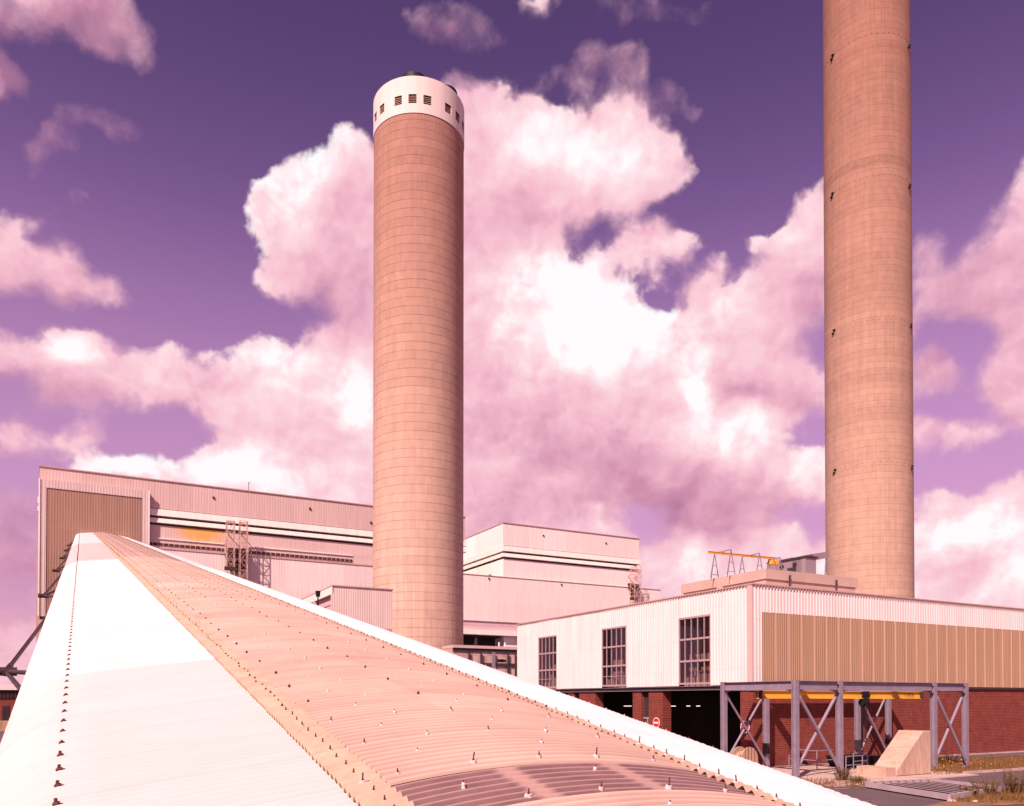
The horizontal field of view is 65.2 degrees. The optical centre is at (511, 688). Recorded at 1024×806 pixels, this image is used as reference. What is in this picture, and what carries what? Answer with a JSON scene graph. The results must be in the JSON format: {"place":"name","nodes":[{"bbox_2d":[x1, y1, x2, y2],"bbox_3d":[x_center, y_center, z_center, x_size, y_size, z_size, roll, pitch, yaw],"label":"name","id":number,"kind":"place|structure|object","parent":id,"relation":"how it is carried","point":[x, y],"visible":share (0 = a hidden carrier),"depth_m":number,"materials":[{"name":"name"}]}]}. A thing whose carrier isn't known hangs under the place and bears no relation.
{"place":"outdoors","nodes":[
{"label":"outdoors","id":0,"kind":"place"},
{"bbox_2d":[301,585,393,631],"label":"transfer house","id":1,"kind":"structure","parent":0,"point":[371,605],"depth_m":112.40,"materials":[{"name":"pink paint"}]},
{"bbox_2d":[442,642,516,676],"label":"panelled casing","id":2,"kind":"object","parent":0,"point":[502,658],"visible":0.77,"depth_m":131.02,"materials":[{"name":"metal"}]},
{"bbox_2d":[0,731,1023,805],"bbox_3d":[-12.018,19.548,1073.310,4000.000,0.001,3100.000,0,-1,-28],"label":"ground","id":3,"kind":"structure","parent":0,"point":[878,797],"depth_m":38.68,"materials":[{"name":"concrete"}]},
{"bbox_2d":[0,721,7,730],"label":"timber stack","id":4,"kind":"object","parent":3,"relation":"on","point":[3,724],"depth_m":115.04,"materials":[{"name":"brown wood"}]},
{"bbox_2d":[0,684,21,720],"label":"brick building","id":5,"kind":"structure","parent":3,"relation":"on","point":[8,694],"depth_m":130.13,"materials":[{"name":"red brick"}]},
{"bbox_2d":[2,706,9,720],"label":"door","id":6,"kind":"structure","parent":5,"relation":"in","point":[5,709],"depth_m":129.95,"materials":[{"name":"grey metal"}]},
{"bbox_2d":[224,520,247,579],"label":"hoist tower","id":7,"kind":"structure","parent":3,"relation":"on","point":[236,559],"depth_m":179.30,"materials":[{"name":"metal"}]},
{"bbox_2d":[36,465,466,642],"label":"boiler house","id":8,"kind":"structure","parent":3,"relation":"on","point":[156,513],"depth_m":177.65,"materials":[{"name":"metal"}]},
{"bbox_2d":[315,591,320,605],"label":"floodlight post","id":9,"kind":"object","parent":3,"relation":"on","point":[317,594],"visible":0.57,"depth_m":104.55,"materials":[{"name":"black metal"}]},
{"bbox_2d":[158,548,660,645],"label":"annexe","id":10,"kind":"structure","parent":3,"relation":"on","point":[494,607],"depth_m":212.22,"materials":[{"name":"pink paint"}]},
{"bbox_2d":[373,71,463,649],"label":"chimney","id":11,"kind":"object","parent":3,"relation":"on","point":[418,329],"visible":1,"depth_m":134.74,"materials":[{"name":"concrete"}]},
{"bbox_2d":[0,532,876,805],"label":"conveyor gallery","id":12,"kind":"object","parent":3,"relation":"on","point":[154,676],"visible":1,"depth_m":10.41,"materials":[{"name":"metal"}]},
{"bbox_2d":[463,522,640,646],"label":"boiler house","id":13,"kind":"structure","parent":3,"relation":"on","point":[506,549],"depth_m":224.84,"materials":[{"name":"white metal"}]},
{"bbox_2d":[628,566,640,603],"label":"hoist tower","id":14,"kind":"structure","parent":3,"relation":"on","point":[634,588],"depth_m":232.13,"materials":[{"name":"metal"}]},
{"bbox_2d":[516,569,1023,765],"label":"workshop","id":15,"kind":"structure","parent":3,"relation":"on","point":[692,647],"depth_m":61.84,"materials":[{"name":"white metal"}]},
{"bbox_2d":[538,635,556,687],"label":"window","id":16,"kind":"structure","parent":15,"relation":"in","point":[553,636],"depth_m":77.16,"materials":[{"name":"grey metal"}]},
{"bbox_2d":[602,625,625,686],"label":"window","id":17,"kind":"structure","parent":15,"relation":"in","point":[621,627],"depth_m":67.60,"materials":[{"name":"grey metal"}]},
{"bbox_2d":[644,691,648,723],"bbox_3d":[10.851,2.855,63.903,0.090,5.280,0.963,0,-1,-28],"label":"slot window","id":18,"kind":"structure","parent":15,"relation":"in","point":[646,694],"depth_m":64.09,"materials":[{"name":"grey glass"}]},
{"bbox_2d":[653,717,659,726],"bbox_3d":[11.279,2.648,62.407,0.101,0.830,0.830,0,-1,-28],"label":"no entry sign","id":19,"kind":"object","parent":15,"relation":"attached to","point":[656,722],"visible":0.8,"depth_m":62.35,"materials":[{"name":"red metal"}]},
{"bbox_2d":[678,614,710,684],"bbox_3d":[13.371,-2.821,58.534,0.130,5.000,3.455,0,-1,-28],"label":"window","id":20,"kind":"structure","parent":15,"relation":"in","point":[706,615],"depth_m":58.75,"materials":[{"name":"grey metal"}]},
{"bbox_2d":[740,721,749,732],"bbox_3d":[15.777,2.583,54.089,0.101,0.830,0.830,0,-1,-28],"label":"no entry sign","id":21,"kind":"object","parent":15,"relation":"attached to","point":[742,727],"visible":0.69,"depth_m":54.06,"materials":[{"name":"red metal"}]},
{"bbox_2d":[708,549,782,578],"bbox_3d":[18.334,-9.735,63.709,7.492,1.995,2.449,0,-1,-28],"label":"roof crane rail","id":22,"kind":"object","parent":15,"relation":"on","point":[774,561],"visible":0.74,"depth_m":63.34,"materials":[{"name":"yellow metal"}]},
{"bbox_2d":[766,557,792,569],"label":"roof tank","id":23,"kind":"object","parent":15,"relation":"on","point":[773,567],"visible":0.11,"depth_m":76.50,"materials":[{"name":"metal"}]},
{"bbox_2d":[777,555,817,573],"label":"roof cabin","id":24,"kind":"object","parent":15,"relation":"on","point":[805,564],"visible":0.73,"depth_m":65.39,"materials":[{"name":"metal"}]},
{"bbox_2d":[787,567,795,571],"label":"door","id":25,"kind":"structure","parent":24,"relation":"in","point":[793,568],"depth_m":66.00,"materials":[{"name":"metal"}]},
{"bbox_2d":[808,551,828,574],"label":"roof hood","id":26,"kind":"object","parent":15,"relation":"on","point":[823,555],"visible":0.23,"depth_m":68.61,"materials":[{"name":"grey metal"}]},
{"bbox_2d":[823,0,914,597],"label":"chimney","id":27,"kind":"object","parent":3,"relation":"on","point":[869,442],"visible":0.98,"depth_m":192.43,"materials":[{"name":"concrete"}]},
{"bbox_2d":[770,763,977,786],"bbox_3d":[19.951,5.185,49.219,12.983,0.050,10.668,0,-1,-28],"label":"concrete apron","id":28,"kind":"object","parent":3,"relation":"on","point":[825,770],"visible":0.36,"depth_m":47.37,"materials":[{"name":"grey concrete"}]},
{"bbox_2d":[732,746,757,762],"bbox_3d":[14.641,4.425,50.356,1.560,1.600,0.863,1,-1,-34],"label":"cable drum","id":29,"kind":"object","parent":28,"relation":"on","point":[748,753],"visible":0.52,"depth_m":50.21,"materials":[{"name":"wood"}]},
{"bbox_2d":[788,749,835,769],"bbox_3d":[19.777,4.596,52.490,2.168,1.278,2.263,0,-1,-28],"label":"guard rail","id":30,"kind":"object","parent":28,"relation":"on","point":[816,760],"visible":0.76,"depth_m":51.54,"materials":[{"name":"grey metal"}]},
{"bbox_2d":[833,767,852,780],"bbox_3d":[18.482,4.738,44.715,1.080,0.791,1.144,0,-1,17],"label":"weed clump","id":31,"kind":"object","parent":28,"relation":"on","point":[843,776],"visible":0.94,"depth_m":44.56,"materials":[{"name":"green plant"}]},
{"bbox_2d":[720,680,968,777],"bbox_3d":[21.964,2.417,52.375,16.610,5.674,6.400,0,-1,-28],"label":"steel gantry","id":32,"kind":"object","parent":28,"relation":"on","point":[836,692],"visible":0.91,"depth_m":51.23,"materials":[{"name":"grey metal"}]},
{"bbox_2d":[858,691,870,747],"bbox_3d":[23.570,2.067,53.532,0.722,3.801,0.480,0,-1,-28],"label":"chain hoist","id":33,"kind":"object","parent":32,"relation":"hanging from","point":[865,701],"visible":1,"depth_m":53.38,"materials":[{"name":"black metal"}]},
{"bbox_2d":[826,754,879,767],"bbox_3d":[23.041,4.881,53.950,3.100,0.750,2.000,0,-1,-28],"label":"hopper","id":34,"kind":"object","parent":28,"relation":"on","point":[872,759],"visible":0.7,"depth_m":53.41,"materials":[{"name":"black metal"}]},
{"bbox_2d":[849,774,862,781],"bbox_3d":[18.642,4.855,43.339,0.816,0.518,0.785,0,-1,17],"label":"weed clump","id":35,"kind":"object","parent":28,"relation":"on","point":[857,779],"visible":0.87,"depth_m":43.34,"materials":[{"name":"green plant"}]},
{"bbox_2d":[845,752,867,772],"bbox_3d":[21.807,4.652,50.428,0.817,1.108,5.322,0,-1,30],"label":"guard rail","id":36,"kind":"object","parent":28,"relation":"on","point":[862,760],"visible":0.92,"depth_m":49.30,"materials":[{"name":"grey metal"}]},
{"bbox_2d":[857,730,930,776],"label":"concrete ramp","id":37,"kind":"structure","parent":28,"relation":"on","point":[906,752],"depth_m":47.86,"materials":[{"name":"beige concrete"}]},
{"bbox_2d":[865,779,1000,799],"bbox_3d":[20.953,4.866,39.090,5.238,0.263,5.809,0,-1,-19],"label":"steel grating","id":38,"kind":"object","parent":3,"relation":"on","point":[936,788],"visible":0.9,"depth_m":39.24,"materials":[{"name":"grey metal"}]},
{"bbox_2d":[926,792,1023,805],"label":"verge","id":39,"kind":"structure","parent":3,"relation":"on","point":[964,803],"depth_m":34.74,"materials":[{"name":"plant"}]},
{"bbox_2d":[957,784,979,794],"bbox_3d":[21.215,4.713,37.083,0.915,0.628,0.917,0,-1,0],"label":"weed clump","id":40,"kind":"object","parent":39,"relation":"on","point":[968,789],"visible":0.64,"depth_m":37.03,"materials":[{"name":"green plant"}]},
{"bbox_2d":[969,777,1002,794],"bbox_3d":[22.407,4.607,37.960,1.463,0.865,1.419,0,-1,-28],"label":"weed clump","id":41,"kind":"object","parent":39,"relation":"on","point":[984,786],"visible":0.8,"depth_m":37.82,"materials":[{"name":"green plant"}]},
{"bbox_2d":[1001,767,1023,793],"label":"weed clump","id":42,"kind":"object","parent":39,"relation":"on","point":[1015,786],"visible":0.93,"depth_m":38.26,"materials":[{"name":"green plant"}]},
{"bbox_2d":[934,756,1022,772],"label":"verge","id":43,"kind":"structure","parent":3,"relation":"on","point":[980,767],"depth_m":54.82,"materials":[{"name":"green plant"}]},
{"bbox_2d":[800,753,1023,802],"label":"dry grass","id":44,"kind":"structure","parent":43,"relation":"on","point":[1004,793],"depth_m":48.56,"materials":[{"name":"brown plant"}]},
{"bbox_2d":[874,758,991,768],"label":"yellow wildflowers","id":45,"kind":"object","parent":43,"relation":"on","point":[949,761],"visible":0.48,"depth_m":52.71,"materials":[{"name":"yellow plant"}]},
{"bbox_2d":[938,751,959,762],"bbox_3d":[31.072,4.883,57.203,1.794,0.854,1.659,0,-1,-14],"label":"weed clump","id":46,"kind":"object","parent":43,"relation":"on","point":[947,757],"visible":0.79,"depth_m":57.04,"materials":[{"name":"green plant"}]},
{"bbox_2d":[939,751,1023,756],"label":"kerb","id":47,"kind":"structure","parent":3,"relation":"on","point":[986,753],"depth_m":65.87,"materials":[{"name":"concrete"}]},
{"bbox_2d":[963,767,1023,773],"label":"kerb","id":48,"kind":"structure","parent":3,"relation":"on","point":[988,771],"depth_m":49.94,"materials":[{"name":"concrete"}]},
{"bbox_2d":[0,0,1023,683],"label":"sky","id":49,"kind":"structure","parent":0,"point":[187,186],"materials":[{"name":"purple"}]},
{"bbox_2d":[941,752,1023,759],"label":"pavement","id":50,"kind":"structure","parent":0,"point":[1001,754],"depth_m":64.01,"materials":[{"name":"concrete"}]}
]}

